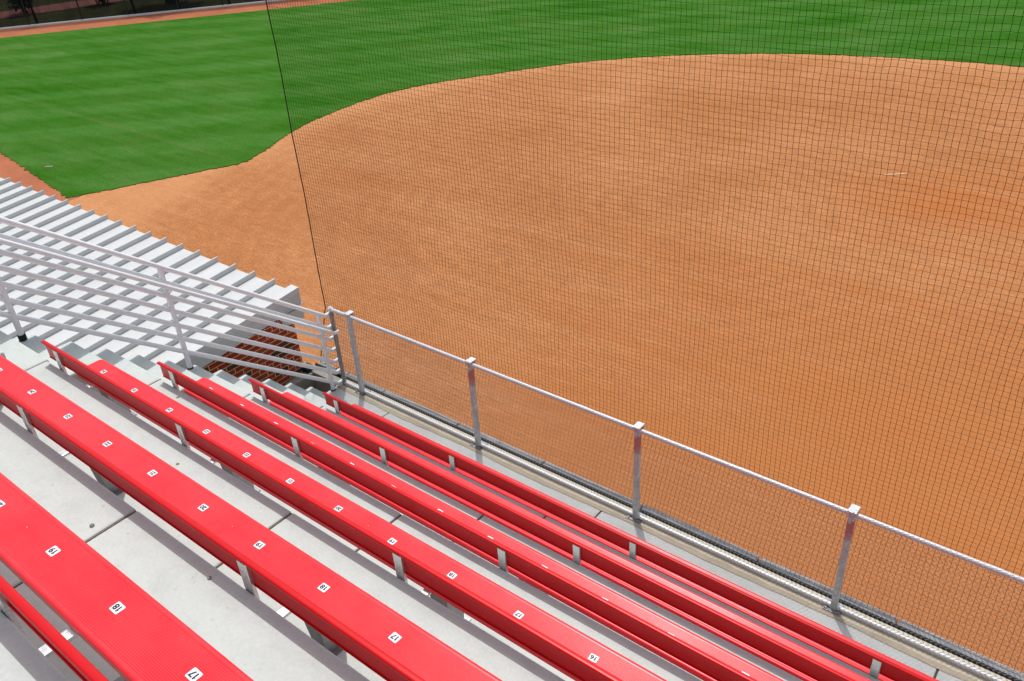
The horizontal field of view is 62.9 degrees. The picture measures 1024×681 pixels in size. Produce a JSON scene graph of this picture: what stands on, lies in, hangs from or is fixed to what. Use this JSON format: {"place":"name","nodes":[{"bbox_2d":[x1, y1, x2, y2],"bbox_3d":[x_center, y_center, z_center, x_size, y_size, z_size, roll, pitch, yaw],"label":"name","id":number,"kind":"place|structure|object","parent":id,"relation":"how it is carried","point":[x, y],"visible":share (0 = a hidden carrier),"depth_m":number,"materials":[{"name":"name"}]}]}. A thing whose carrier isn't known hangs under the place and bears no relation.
{"place":"outdoors","nodes":[
{"label":"outdoors","id":0,"kind":"place"},
{"bbox_2d":[0,153,79,200],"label":"foul ground track","id":1,"kind":"structure","parent":0,"point":[14,171],"depth_m":26.07,"materials":[{"name":"soil"}]},
{"bbox_2d":[0,0,123,18],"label":"path","id":2,"kind":"structure","parent":0,"point":[45,8],"depth_m":56.44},
{"bbox_2d":[0,0,264,27],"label":"ground","id":3,"kind":"structure","parent":0,"point":[108,9],"depth_m":53.94,"materials":[{"name":"plant"}]},
{"bbox_2d":[7,0,30,12],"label":"shrub","id":4,"kind":"object","parent":3,"relation":"on","point":[14,2],"visible":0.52,"depth_m":54.44,"materials":[{"name":"green plant"}]},
{"bbox_2d":[95,0,109,3],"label":"shrub","id":5,"kind":"object","parent":3,"relation":"on","point":[102,1],"visible":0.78,"depth_m":56.34,"materials":[{"name":"green plant"}]},
{"bbox_2d":[0,0,287,29],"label":"outfield fence","id":6,"kind":"object","parent":3,"relation":"on","point":[22,7],"visible":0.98,"depth_m":50.85,"materials":[{"name":"metal"}]},
{"bbox_2d":[0,331,1010,680],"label":"grandstand","id":7,"kind":"object","parent":3,"relation":"on","point":[222,609],"visible":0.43,"depth_m":4.73,"materials":[{"name":"concrete"}]},
{"bbox_2d":[0,472,253,680],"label":"bench","id":8,"kind":"object","parent":7,"relation":"on","point":[124,626],"visible":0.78,"depth_m":2.84,"materials":[{"name":"red plastic"}]},
{"bbox_2d":[0,216,342,390],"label":"stair railing","id":9,"kind":"object","parent":7,"relation":"on","point":[161,281],"visible":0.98,"depth_m":7.99,"materials":[{"name":"metal"}]},
{"bbox_2d":[0,355,501,680],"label":"bench","id":10,"kind":"object","parent":7,"relation":"on","point":[336,613],"visible":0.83,"depth_m":3.82,"materials":[{"name":"red plastic"}]},
{"bbox_2d":[41,340,666,680],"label":"bench","id":11,"kind":"object","parent":7,"relation":"on","point":[460,589],"visible":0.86,"depth_m":4.64,"materials":[{"name":"red plastic"}]},
{"bbox_2d":[157,361,783,680],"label":"bench","id":12,"kind":"object","parent":7,"relation":"on","point":[701,658],"visible":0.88,"depth_m":5.35,"materials":[{"name":"red plastic"}]},
{"bbox_2d":[248,378,870,680],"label":"bench","id":13,"kind":"object","parent":7,"relation":"on","point":[773,648],"visible":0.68,"depth_m":6.08,"materials":[{"name":"red plastic"}]},
{"bbox_2d":[322,392,938,680],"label":"bench","id":14,"kind":"object","parent":7,"relation":"on","point":[850,652],"visible":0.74,"depth_m":6.80,"materials":[{"name":"red plastic"}]},
{"bbox_2d":[315,361,1023,680],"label":"backstop padding","id":15,"kind":"object","parent":7,"relation":"attached to","point":[973,658],"visible":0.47,"depth_m":7.77,"materials":[{"name":"grey plastic"}]},
{"bbox_2d":[265,0,1023,673],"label":"backstop netting","id":16,"kind":"object","parent":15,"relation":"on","point":[679,252],"visible":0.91,"depth_m":7.00,"materials":[{"name":"black fabric"}]},
{"bbox_2d":[327,306,1023,680],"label":"chain link fence","id":17,"kind":"object","parent":7,"relation":"on","point":[833,604],"visible":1,"depth_m":7.43,"materials":[{"name":"metal"}]},
{"bbox_2d":[0,0,352,37],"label":"warning track","id":18,"kind":"structure","parent":0,"point":[121,21],"depth_m":50.37,"materials":[{"name":"soil"}]},
{"bbox_2d":[0,0,1023,197],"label":"outfield grass","id":19,"kind":"structure","parent":0,"point":[90,110],"depth_m":36.63,"materials":[{"name":"green plant"}]},
{"bbox_2d":[68,53,1023,673],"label":"infield dirt","id":20,"kind":"structure","parent":0,"point":[248,217],"depth_m":18.28,"materials":[{"name":"soil"}]},
{"bbox_2d":[0,175,312,385],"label":"bleachers","id":21,"kind":"object","parent":20,"relation":"on","point":[29,205],"visible":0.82,"depth_m":10.70,"materials":[{"name":"white metal"}]},
{"bbox_2d":[884,173,906,175],"bbox_3d":[10.146,-4.394,22.130,0.610,0.028,0.090,-4,31,0],"label":"pitching rubber","id":22,"kind":"object","parent":20,"relation":"on","point":[895,174],"visible":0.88,"depth_m":22.11,"materials":[{"name":"white rubber"}]}
]}

